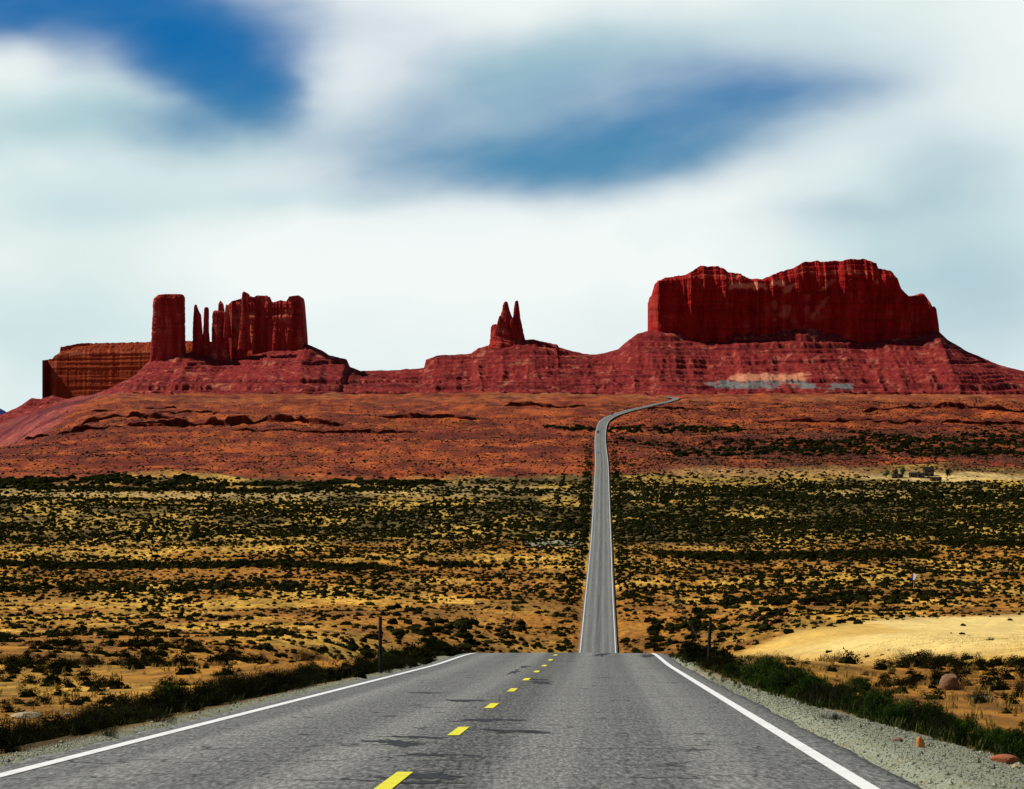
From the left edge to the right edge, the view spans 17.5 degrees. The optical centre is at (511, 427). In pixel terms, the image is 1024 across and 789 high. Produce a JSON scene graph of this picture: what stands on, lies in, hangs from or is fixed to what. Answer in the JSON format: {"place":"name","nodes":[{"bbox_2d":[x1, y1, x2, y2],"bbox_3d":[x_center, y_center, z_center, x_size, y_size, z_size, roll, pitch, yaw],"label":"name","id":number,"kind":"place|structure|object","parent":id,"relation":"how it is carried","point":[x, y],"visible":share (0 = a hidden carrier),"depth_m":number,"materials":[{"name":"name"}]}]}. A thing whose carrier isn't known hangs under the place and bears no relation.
{"place":"outdoors","nodes":[
{"label":"outdoors","id":0,"kind":"place"},
{"bbox_2d":[0,396,922,788],"bbox_3d":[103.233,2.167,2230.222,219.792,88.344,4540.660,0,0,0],"label":"road","id":1,"kind":"structure","parent":0,"point":[596,712],"depth_m":38.02,"materials":[{"name":"asphalt"}]},
{"bbox_2d":[0,392,1023,788],"bbox_3d":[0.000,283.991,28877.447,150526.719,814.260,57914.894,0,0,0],"label":"ground","id":2,"kind":"structure","parent":0,"point":[806,644],"depth_m":1434.89,"materials":[{"name":"soil"}]},
{"bbox_2d":[0,716,32,753],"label":"sagebrush shrub","id":3,"kind":"object","parent":2,"relation":"on","point":[8,748],"visible":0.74,"depth_m":37.01,"materials":[{"name":"green plant"}]},
{"bbox_2d":[0,712,43,750],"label":"sagebrush shrub","id":4,"kind":"object","parent":2,"relation":"on","point":[23,725],"visible":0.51,"depth_m":38.35,"materials":[{"name":"green plant"}]},
{"bbox_2d":[11,711,41,718],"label":"flat stone","id":5,"kind":"object","parent":2,"relation":"on","point":[18,715],"visible":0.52,"depth_m":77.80,"materials":[{"name":"stone"}]},
{"bbox_2d":[4,713,51,740],"bbox_3d":[-6.654,4.240,46.348,0.815,0.496,0.880,0,0,19],"label":"sagebrush shrub","id":6,"kind":"object","parent":2,"relation":"on","point":[40,728],"visible":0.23,"depth_m":46.30,"materials":[{"name":"green plant"}]},
{"bbox_2d":[24,729,64,743],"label":"sagebrush shrub","id":7,"kind":"object","parent":2,"relation":"on","point":[44,737],"visible":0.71,"depth_m":44.13,"materials":[{"name":"green plant"}]},
{"bbox_2d":[35,659,59,672],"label":"sagebrush shrub","id":8,"kind":"object","parent":2,"relation":"on","point":[42,667],"visible":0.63,"depth_m":154.34,"materials":[{"name":"green plant"}]},
{"bbox_2d":[27,716,71,736],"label":"sagebrush shrub","id":9,"kind":"object","parent":2,"relation":"on","point":[62,729],"visible":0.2,"depth_m":49.66,"materials":[{"name":"green plant"}]},
{"bbox_2d":[28,703,88,726],"bbox_3d":[-8.188,5.470,61.497,1.254,0.721,1.297,0,0,-27],"label":"sagebrush shrub","id":10,"kind":"object","parent":2,"relation":"on","point":[63,719],"visible":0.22,"depth_m":61.61,"materials":[{"name":"green plant"}]},
{"bbox_2d":[64,719,94,737],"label":"sagebrush shrub","id":11,"kind":"object","parent":2,"relation":"on","point":[81,728],"visible":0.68,"depth_m":43.81,"materials":[{"name":"green plant"}]},
{"bbox_2d":[65,713,109,730],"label":"sagebrush shrub","id":12,"kind":"object","parent":2,"relation":"on","point":[95,721],"visible":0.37,"depth_m":46.31,"materials":[{"name":"green plant"}]},
{"bbox_2d":[78,657,103,667],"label":"sagebrush shrub","id":13,"kind":"object","parent":2,"relation":"on","point":[86,664],"visible":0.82,"depth_m":168.86,"materials":[{"name":"green plant"}]},
{"bbox_2d":[23,422,164,439],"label":"rock ledge","id":14,"kind":"object","parent":2,"relation":"on","point":[82,428],"visible":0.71,"depth_m":2558.64,"materials":[{"name":"stone"}]},
{"bbox_2d":[69,707,118,732],"bbox_3d":[-6.136,4.239,47.968,0.796,0.478,0.853,0,0,33],"label":"sagebrush shrub","id":15,"kind":"object","parent":2,"relation":"on","point":[85,714],"visible":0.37,"depth_m":47.96,"materials":[{"name":"green plant"}]},
{"bbox_2d":[67,701,138,726],"bbox_3d":[-6.041,4.295,49.456,0.894,0.475,1.209,0,0,10],"label":"sagebrush shrub","id":16,"kind":"object","parent":2,"relation":"on","point":[123,709],"visible":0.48,"depth_m":49.34,"materials":[{"name":"green plant"}]},
{"bbox_2d":[0,341,210,418],"bbox_3d":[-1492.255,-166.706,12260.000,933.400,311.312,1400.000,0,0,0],"label":"mesa","id":17,"kind":"structure","parent":2,"relation":"on","point":[76,370],"depth_m":12479.15,"materials":[{"name":"brown stone"}]},
{"bbox_2d":[91,724,120,736],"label":"sagebrush shrub","id":18,"kind":"object","parent":2,"relation":"on","point":[113,731],"visible":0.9,"depth_m":41.78,"materials":[{"name":"green plant"}]},
{"bbox_2d":[98,705,149,724],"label":"sagebrush shrub","id":19,"kind":"object","parent":2,"relation":"on","point":[138,709],"visible":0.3,"depth_m":50.44,"materials":[{"name":"green plant"}]},
{"bbox_2d":[114,656,142,668],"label":"sagebrush shrub","id":20,"kind":"object","parent":2,"relation":"on","point":[126,664],"visible":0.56,"depth_m":159.21,"materials":[{"name":"green plant"}]},
{"bbox_2d":[80,411,178,424],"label":"rock ledge","id":21,"kind":"object","parent":2,"relation":"on","point":[156,414],"visible":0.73,"depth_m":2848.74,"materials":[{"name":"stone"}]},
{"bbox_2d":[110,690,162,711],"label":"sagebrush shrub","id":22,"kind":"object","parent":2,"relation":"on","point":[124,700],"visible":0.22,"depth_m":63.87,"materials":[{"name":"green plant"}]},
{"bbox_2d":[120,699,167,719],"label":"sagebrush shrub","id":23,"kind":"object","parent":2,"relation":"on","point":[143,704],"visible":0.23,"depth_m":58.28,"materials":[{"name":"green plant"}]},
{"bbox_2d":[134,707,176,722],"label":"sagebrush shrub","id":24,"kind":"object","parent":2,"relation":"on","point":[153,717],"visible":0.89,"depth_m":47.58,"materials":[{"name":"green plant"}]},
{"bbox_2d":[91,406,226,411],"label":"rock ledge","id":25,"kind":"object","parent":2,"relation":"on","point":[104,410],"visible":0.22,"depth_m":3162.33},
{"bbox_2d":[137,691,189,713],"bbox_3d":[-6.165,4.996,59.832,0.974,0.576,1.122,0,0,13],"label":"sagebrush shrub","id":26,"kind":"object","parent":2,"relation":"on","point":[150,700],"visible":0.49,"depth_m":59.63,"materials":[{"name":"green plant"}]},
{"bbox_2d":[150,680,191,704],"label":"green brush","id":27,"kind":"object","parent":2,"relation":"on","point":[174,684],"visible":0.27,"depth_m":68.03,"materials":[{"name":"green plant"}]},
{"bbox_2d":[151,692,204,713],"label":"sagebrush shrub","id":28,"kind":"object","parent":2,"relation":"on","point":[174,707],"visible":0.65,"depth_m":59.31,"materials":[{"name":"green plant"}]},
{"bbox_2d":[158,677,214,708],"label":"sagebrush shrub","id":29,"kind":"object","parent":2,"relation":"on","point":[177,695],"visible":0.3,"depth_m":67.45,"materials":[{"name":"green plant"}]},
{"bbox_2d":[159,410,242,413],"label":"rock ledge","id":30,"kind":"object","parent":2,"relation":"on","point":[203,411],"visible":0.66,"depth_m":2950.15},
{"bbox_2d":[192,677,221,698],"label":"green brush","id":31,"kind":"object","parent":2,"relation":"on","point":[206,683],"visible":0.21,"depth_m":71.49,"materials":[{"name":"green plant"}]},
{"bbox_2d":[180,684,235,704],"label":"sagebrush shrub","id":32,"kind":"object","parent":2,"relation":"on","point":[206,692],"visible":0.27,"depth_m":66.63,"materials":[{"name":"green plant"}]},
{"bbox_2d":[0,291,432,423],"bbox_3d":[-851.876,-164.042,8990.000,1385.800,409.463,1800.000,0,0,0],"label":"castle butte","id":33,"kind":"object","parent":2,"relation":"on","point":[259,343],"visible":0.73,"depth_m":8885.92,"materials":[{"name":"red stone"}]},
{"bbox_2d":[149,294,185,361],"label":"block butte","id":34,"kind":"object","parent":33,"relation":"on","point":[168,341],"visible":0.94,"depth_m":8973.09,"materials":[{"name":"red stone"}]},
{"bbox_2d":[204,692,233,706],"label":"sagebrush shrub","id":35,"kind":"object","parent":2,"relation":"on","point":[216,699],"visible":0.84,"depth_m":60.22,"materials":[{"name":"green plant"}]},
{"bbox_2d":[127,414,344,426],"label":"rock ledge","id":36,"kind":"object","parent":2,"relation":"on","point":[232,420],"visible":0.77,"depth_m":2661.17,"materials":[{"name":"stone"}]},
{"bbox_2d":[209,667,277,701],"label":"sagebrush shrub","id":37,"kind":"object","parent":2,"relation":"on","point":[231,680],"visible":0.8,"depth_m":65.48,"materials":[{"name":"green plant"}]},
{"bbox_2d":[243,668,287,695],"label":"sagebrush shrub","id":38,"kind":"object","parent":2,"relation":"on","point":[275,686],"visible":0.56,"depth_m":68.60,"materials":[{"name":"green plant"}]},
{"bbox_2d":[251,668,305,689],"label":"sagebrush shrub","id":39,"kind":"object","parent":2,"relation":"on","point":[293,677],"visible":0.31,"depth_m":73.58,"materials":[{"name":"green plant"}]},
{"bbox_2d":[261,680,303,692],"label":"sagebrush shrub","id":40,"kind":"object","parent":2,"relation":"on","point":[287,688],"visible":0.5,"depth_m":69.62,"materials":[{"name":"green plant"}]},
{"bbox_2d":[254,668,313,690],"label":"sagebrush shrub","id":41,"kind":"object","parent":2,"relation":"on","point":[298,681],"visible":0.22,"depth_m":73.44,"materials":[{"name":"green plant"}]},
{"bbox_2d":[293,646,323,660],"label":"sagebrush shrub","id":42,"kind":"object","parent":2,"relation":"on","point":[307,655],"visible":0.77,"depth_m":167.13,"materials":[{"name":"green plant"}]},
{"bbox_2d":[290,662,327,675],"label":"green brush","id":43,"kind":"object","parent":2,"relation":"on","point":[302,669],"visible":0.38,"depth_m":87.55,"materials":[{"name":"green plant"}]},
{"bbox_2d":[298,670,325,684],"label":"sagebrush shrub","id":44,"kind":"object","parent":2,"relation":"on","point":[320,679],"visible":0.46,"depth_m":80.76,"materials":[{"name":"green plant"}]},
{"bbox_2d":[230,427,416,433],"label":"rock ledge","id":45,"kind":"object","parent":2,"relation":"on","point":[321,430],"visible":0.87,"depth_m":2480.47,"materials":[{"name":"stone"}]},
{"bbox_2d":[349,658,374,672],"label":"sagebrush shrub","id":46,"kind":"object","parent":2,"relation":"on","point":[367,670],"visible":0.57,"depth_m":93.27,"materials":[{"name":"green plant"}]},
{"bbox_2d":[378,617,392,672],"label":"roadside post","id":47,"kind":"object","parent":2,"relation":"on","point":[380,642],"visible":0.9,"depth_m":94.96,"materials":[{"name":"brown wood"}]},
{"bbox_2d":[373,657,403,672],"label":"sagebrush shrub","id":48,"kind":"object","parent":2,"relation":"on","point":[388,668],"visible":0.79,"depth_m":96.63,"materials":[{"name":"green plant"}]},
{"bbox_2d":[383,655,424,668],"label":"sagebrush shrub","id":49,"kind":"object","parent":2,"relation":"on","point":[407,660],"visible":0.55,"depth_m":104.88,"materials":[{"name":"green plant"}]},
{"bbox_2d":[378,413,476,419],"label":"rock ledge","id":50,"kind":"object","parent":2,"relation":"on","point":[425,415],"visible":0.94,"depth_m":2752.21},
{"bbox_2d":[362,301,596,393],"bbox_3d":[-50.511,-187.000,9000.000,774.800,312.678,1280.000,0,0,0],"label":"spire butte","id":51,"kind":"object","parent":2,"relation":"on","point":[509,358],"visible":0.58,"depth_m":8851.89,"materials":[{"name":"red stone"}]},
{"bbox_2d":[0,398,1023,543],"bbox_3d":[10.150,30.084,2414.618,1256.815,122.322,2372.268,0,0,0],"label":"desert scrub","id":52,"kind":"object","parent":2,"relation":"on","point":[39,483],"visible":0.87,"depth_m":1552.09,"materials":[{"name":"plant"}]},
{"bbox_2d":[0,536,1023,660],"bbox_3d":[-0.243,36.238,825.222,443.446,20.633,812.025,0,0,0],"label":"desert scrub","id":53,"kind":"object","parent":2,"relation":"on","point":[884,553],"visible":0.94,"depth_m":943.31,"materials":[{"name":"plant"}]},
{"bbox_2d":[0,634,1023,746],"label":"desert scrub","id":54,"kind":"object","parent":2,"relation":"on","point":[12,666],"visible":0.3,"depth_m":141.76,"materials":[{"name":"plant"}]},
{"bbox_2d":[0,653,1023,750],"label":"dry grass","id":55,"kind":"structure","parent":2,"relation":"on","point":[987,691],"depth_m":108.28,"materials":[{"name":"plant"}]},
{"bbox_2d":[13,651,1023,761],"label":"verge grass","id":56,"kind":"structure","parent":2,"relation":"on","point":[945,735],"depth_m":57.58,"materials":[{"name":"plant"}]},
{"bbox_2d":[499,479,562,638],"bbox_3d":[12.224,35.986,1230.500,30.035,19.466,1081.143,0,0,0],"label":"wire fence","id":57,"kind":"object","parent":2,"relation":"on","point":[517,604],"visible":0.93,"depth_m":1006.19,"materials":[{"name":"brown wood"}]},
{"bbox_2d":[502,401,585,407],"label":"rock ledge","id":58,"kind":"object","parent":2,"relation":"on","point":[530,403],"visible":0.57,"depth_m":3285.77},
{"bbox_2d":[640,477,696,639],"bbox_3d":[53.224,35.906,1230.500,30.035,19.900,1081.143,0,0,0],"label":"wire fence","id":59,"kind":"object","parent":2,"relation":"on","point":[684,614],"visible":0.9,"depth_m":1011.95,"materials":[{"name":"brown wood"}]},
{"bbox_2d":[644,406,743,409],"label":"rock ledge","id":60,"kind":"object","parent":2,"relation":"on","point":[678,407],"visible":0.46,"depth_m":3254.55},
{"bbox_2d":[707,617,711,661],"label":"roadside post","id":61,"kind":"object","parent":2,"relation":"on","point":[709,635],"visible":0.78,"depth_m":102.96,"materials":[{"name":"brown wood"}]},
{"bbox_2d":[691,653,733,669],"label":"sagebrush shrub","id":62,"kind":"object","parent":2,"relation":"on","point":[710,660],"visible":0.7,"depth_m":101.54,"materials":[{"name":"green plant"}]},
{"bbox_2d":[722,662,739,677],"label":"green brush","id":63,"kind":"object","parent":2,"relation":"on","point":[730,668],"visible":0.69,"depth_m":86.48,"materials":[{"name":"green plant"}]},
{"bbox_2d":[736,653,776,686],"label":"green brush","id":64,"kind":"object","parent":2,"relation":"on","point":[767,663],"visible":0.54,"depth_m":76.24,"materials":[{"name":"green plant"}]},
{"bbox_2d":[752,656,785,673],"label":"green brush","id":65,"kind":"object","parent":2,"relation":"on","point":[778,663],"visible":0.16,"depth_m":90.19,"materials":[{"name":"green plant"}]},
{"bbox_2d":[754,667,787,684],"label":"green brush","id":66,"kind":"object","parent":2,"relation":"on","point":[766,676],"visible":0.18,"depth_m":72.97,"materials":[{"name":"green plant"}]},
{"bbox_2d":[763,669,789,693],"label":"green brush","id":67,"kind":"object","parent":2,"relation":"on","point":[769,677],"visible":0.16,"depth_m":69.04,"materials":[{"name":"green plant"}]},
{"bbox_2d":[764,665,806,694],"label":"green brush","id":68,"kind":"object","parent":2,"relation":"on","point":[782,682],"visible":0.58,"depth_m":67.32,"materials":[{"name":"green plant"}]},
{"bbox_2d":[781,662,814,683],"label":"green brush","id":69,"kind":"object","parent":2,"relation":"on","point":[800,671],"visible":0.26,"depth_m":72.39,"materials":[{"name":"green plant"}]},
{"bbox_2d":[593,259,1023,395],"bbox_3d":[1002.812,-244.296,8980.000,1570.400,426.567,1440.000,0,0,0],"label":"sandstone mesa","id":70,"kind":"structure","parent":2,"relation":"on","point":[857,326],"depth_m":8933.29,"materials":[{"name":"stone"}]},
{"bbox_2d":[784,671,833,696],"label":"green brush","id":71,"kind":"object","parent":2,"relation":"on","point":[805,680],"visible":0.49,"depth_m":65.52,"materials":[{"name":"green plant"}]},
{"bbox_2d":[787,682,846,709],"bbox_3d":[5.579,4.828,59.400,0.842,0.533,1.386,0,0,43],"label":"sagebrush shrub","id":72,"kind":"object","parent":2,"relation":"on","point":[826,697],"visible":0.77,"depth_m":59.32,"materials":[{"name":"green plant"}]},
{"bbox_2d":[798,682,845,702],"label":"sagebrush shrub","id":73,"kind":"object","parent":2,"relation":"on","point":[813,690],"visible":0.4,"depth_m":61.53,"materials":[{"name":"green plant"}]},
{"bbox_2d":[816,713,851,720],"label":"sagebrush shrub","id":74,"kind":"object","parent":2,"relation":"on","point":[835,716],"visible":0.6,"depth_m":49.26,"materials":[{"name":"green plant"}]},
{"bbox_2d":[831,681,854,697],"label":"green brush","id":75,"kind":"object","parent":2,"relation":"on","point":[847,688],"visible":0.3,"depth_m":69.75,"materials":[{"name":"green plant"}]},
{"bbox_2d":[847,675,870,692],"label":"green brush","id":76,"kind":"object","parent":2,"relation":"on","point":[856,679],"visible":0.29,"depth_m":107.26,"materials":[{"name":"green plant"}]},
{"bbox_2d":[835,678,884,710],"bbox_3d":[6.343,4.961,60.964,0.976,0.739,1.143,0,0,19],"label":"green brush","id":77,"kind":"object","parent":2,"relation":"on","point":[864,687],"visible":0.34,"depth_m":60.98,"materials":[{"name":"green plant"}]},
{"bbox_2d":[853,687,893,721],"bbox_3d":[5.959,4.504,53.830,0.700,0.663,1.124,0,0,-14],"label":"green brush","id":78,"kind":"object","parent":2,"relation":"on","point":[873,704],"visible":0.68,"depth_m":53.70,"materials":[{"name":"green plant"}]},
{"bbox_2d":[869,705,898,724],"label":"green brush","id":79,"kind":"object","parent":2,"relation":"on","point":[889,711],"visible":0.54,"depth_m":52.07,"materials":[{"name":"green plant"}]},
{"bbox_2d":[752,416,1023,424],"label":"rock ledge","id":80,"kind":"object","parent":2,"relation":"on","point":[899,420],"visible":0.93,"depth_m":2701.83,"materials":[{"name":"stone"}]},
{"bbox_2d":[893,700,913,713],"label":"green brush","id":81,"kind":"object","parent":2,"relation":"on","point":[903,705],"visible":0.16,"depth_m":54.30,"materials":[{"name":"green plant"}]},
{"bbox_2d":[873,699,936,718],"bbox_3d":[6.347,4.622,53.442,1.032,0.597,1.024,0,0,-16],"label":"sagebrush shrub","id":82,"kind":"object","parent":2,"relation":"on","point":[911,709],"visible":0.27,"depth_m":53.55,"materials":[{"name":"green plant"}]},
{"bbox_2d":[899,675,926,688],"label":"sagebrush shrub","id":83,"kind":"object","parent":2,"relation":"on","point":[911,681],"visible":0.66,"depth_m":114.06,"materials":[{"name":"green plant"}]},
{"bbox_2d":[813,633,1023,663],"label":"hay grass","id":84,"kind":"structure","parent":2,"relation":"on","point":[941,645],"depth_m":432.92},
{"bbox_2d":[889,700,949,728],"bbox_3d":[6.374,4.529,51.801,0.993,0.563,0.731,0,0,-6],"label":"green brush","id":85,"kind":"object","parent":2,"relation":"on","point":[906,716],"visible":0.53,"depth_m":51.85,"materials":[{"name":"green plant"}]},
{"bbox_2d":[893,648,950,665],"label":"sagebrush shrub","id":86,"kind":"object","parent":2,"relation":"on","point":[919,657],"visible":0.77,"depth_m":155.15,"materials":[{"name":"green plant"}]},
{"bbox_2d":[922,467,934,475],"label":"house","id":87,"kind":"structure","parent":2,"relation":"on","point":[928,471],"depth_m":1816.08,"materials":[{"name":"metal"}]},
{"bbox_2d":[909,709,957,736],"bbox_3d":[6.597,4.594,51.120,0.880,0.504,0.931,0,0,32],"label":"sagebrush shrub","id":88,"kind":"object","parent":2,"relation":"on","point":[946,726],"visible":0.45,"depth_m":51.07,"materials":[{"name":"green plant"}]},
{"bbox_2d":[851,402,1023,412],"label":"rock ledge","id":89,"kind":"object","parent":2,"relation":"on","point":[958,405],"visible":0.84,"depth_m":3003.90,"materials":[{"name":"stone"}]},
{"bbox_2d":[923,701,961,734],"bbox_3d":[6.855,4.731,54.070,1.086,0.698,0.733,0,0,25],"label":"green brush","id":90,"kind":"object","parent":2,"relation":"on","point":[958,722],"visible":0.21,"depth_m":53.95,"materials":[{"name":"green plant"}]},
{"bbox_2d":[925,666,963,683],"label":"sagebrush shrub","id":91,"kind":"object","parent":2,"relation":"on","point":[933,673],"visible":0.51,"depth_m":124.00,"materials":[{"name":"green plant"}]},
{"bbox_2d":[939,674,960,689],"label":"boulder","id":92,"kind":"object","parent":2,"relation":"on","point":[949,682],"visible":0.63,"depth_m":111.66,"materials":[{"name":"beige stone"}]},
{"bbox_2d":[934,652,985,666],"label":"sagebrush shrub","id":93,"kind":"object","parent":2,"relation":"on","point":[954,659],"visible":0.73,"depth_m":169.15,"materials":[{"name":"green plant"}]},
{"bbox_2d":[943,725,987,749],"bbox_3d":[6.232,4.281,45.931,0.633,0.372,0.460,0,0,-3],"label":"green brush","id":94,"kind":"object","parent":2,"relation":"on","point":[961,732],"visible":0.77,"depth_m":45.91,"materials":[{"name":"green plant"}]},
{"bbox_2d":[953,663,980,676],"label":"sagebrush shrub","id":95,"kind":"object","parent":2,"relation":"on","point":[968,671],"visible":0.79,"depth_m":136.25,"materials":[{"name":"green plant"}]},
{"bbox_2d":[958,713,983,731],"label":"green brush","id":96,"kind":"object","parent":2,"relation":"on","point":[975,723],"visible":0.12,"depth_m":60.17,"materials":[{"name":"green plant"}]},
{"bbox_2d":[954,718,992,745],"bbox_3d":[6.747,4.453,48.347,0.633,0.520,0.540,0,0,-33],"label":"green brush","id":97,"kind":"object","parent":2,"relation":"on","point":[980,734],"visible":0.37,"depth_m":48.28,"materials":[{"name":"green plant"}]},
{"bbox_2d":[963,690,991,703],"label":"sagebrush shrub","id":98,"kind":"object","parent":2,"relation":"on","point":[977,697],"visible":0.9,"depth_m":93.14,"materials":[{"name":"green plant"}]},
{"bbox_2d":[984,724,1007,747],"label":"green brush","id":99,"kind":"object","parent":2,"relation":"on","point":[997,730],"visible":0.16,"depth_m":48.75,"materials":[{"name":"green plant"}]},
{"bbox_2d":[980,731,1018,752],"bbox_3d":[6.769,4.444,46.525,0.539,0.391,0.498,0,0,-34],"label":"green brush","id":100,"kind":"object","parent":2,"relation":"on","point":[992,740],"visible":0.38,"depth_m":46.46,"materials":[{"name":"green plant"}]},
{"bbox_2d":[987,729,1017,754],"bbox_3d":[6.742,4.377,45.764,0.508,0.482,0.773,0,0,14],"label":"green brush","id":101,"kind":"object","parent":2,"relation":"on","point":[1003,738],"visible":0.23,"depth_m":45.74,"materials":[{"name":"green plant"}]},
{"bbox_2d":[990,754,1018,764],"bbox_3d":[5.668,3.853,38.517,0.318,0.144,0.246,0,0,37],"label":"flat stone","id":102,"kind":"object","parent":2,"relation":"on","point":[1009,759],"visible":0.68,"depth_m":38.44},
{"bbox_2d":[996,720,1023,760],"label":"green brush","id":103,"kind":"object","parent":2,"relation":"on","point":[1012,749],"visible":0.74,"depth_m":41.76,"materials":[{"name":"green plant"}]},
{"bbox_2d":[0,675,1023,788],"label":"gravel","id":104,"kind":"structure","parent":0,"point":[896,731],"depth_m":42.40,"materials":[{"name":"gravel"}]},
{"bbox_2d":[0,0,1023,411],"label":"sky","id":105,"kind":"structure","parent":0,"point":[408,171],"materials":[{"name":"white"}]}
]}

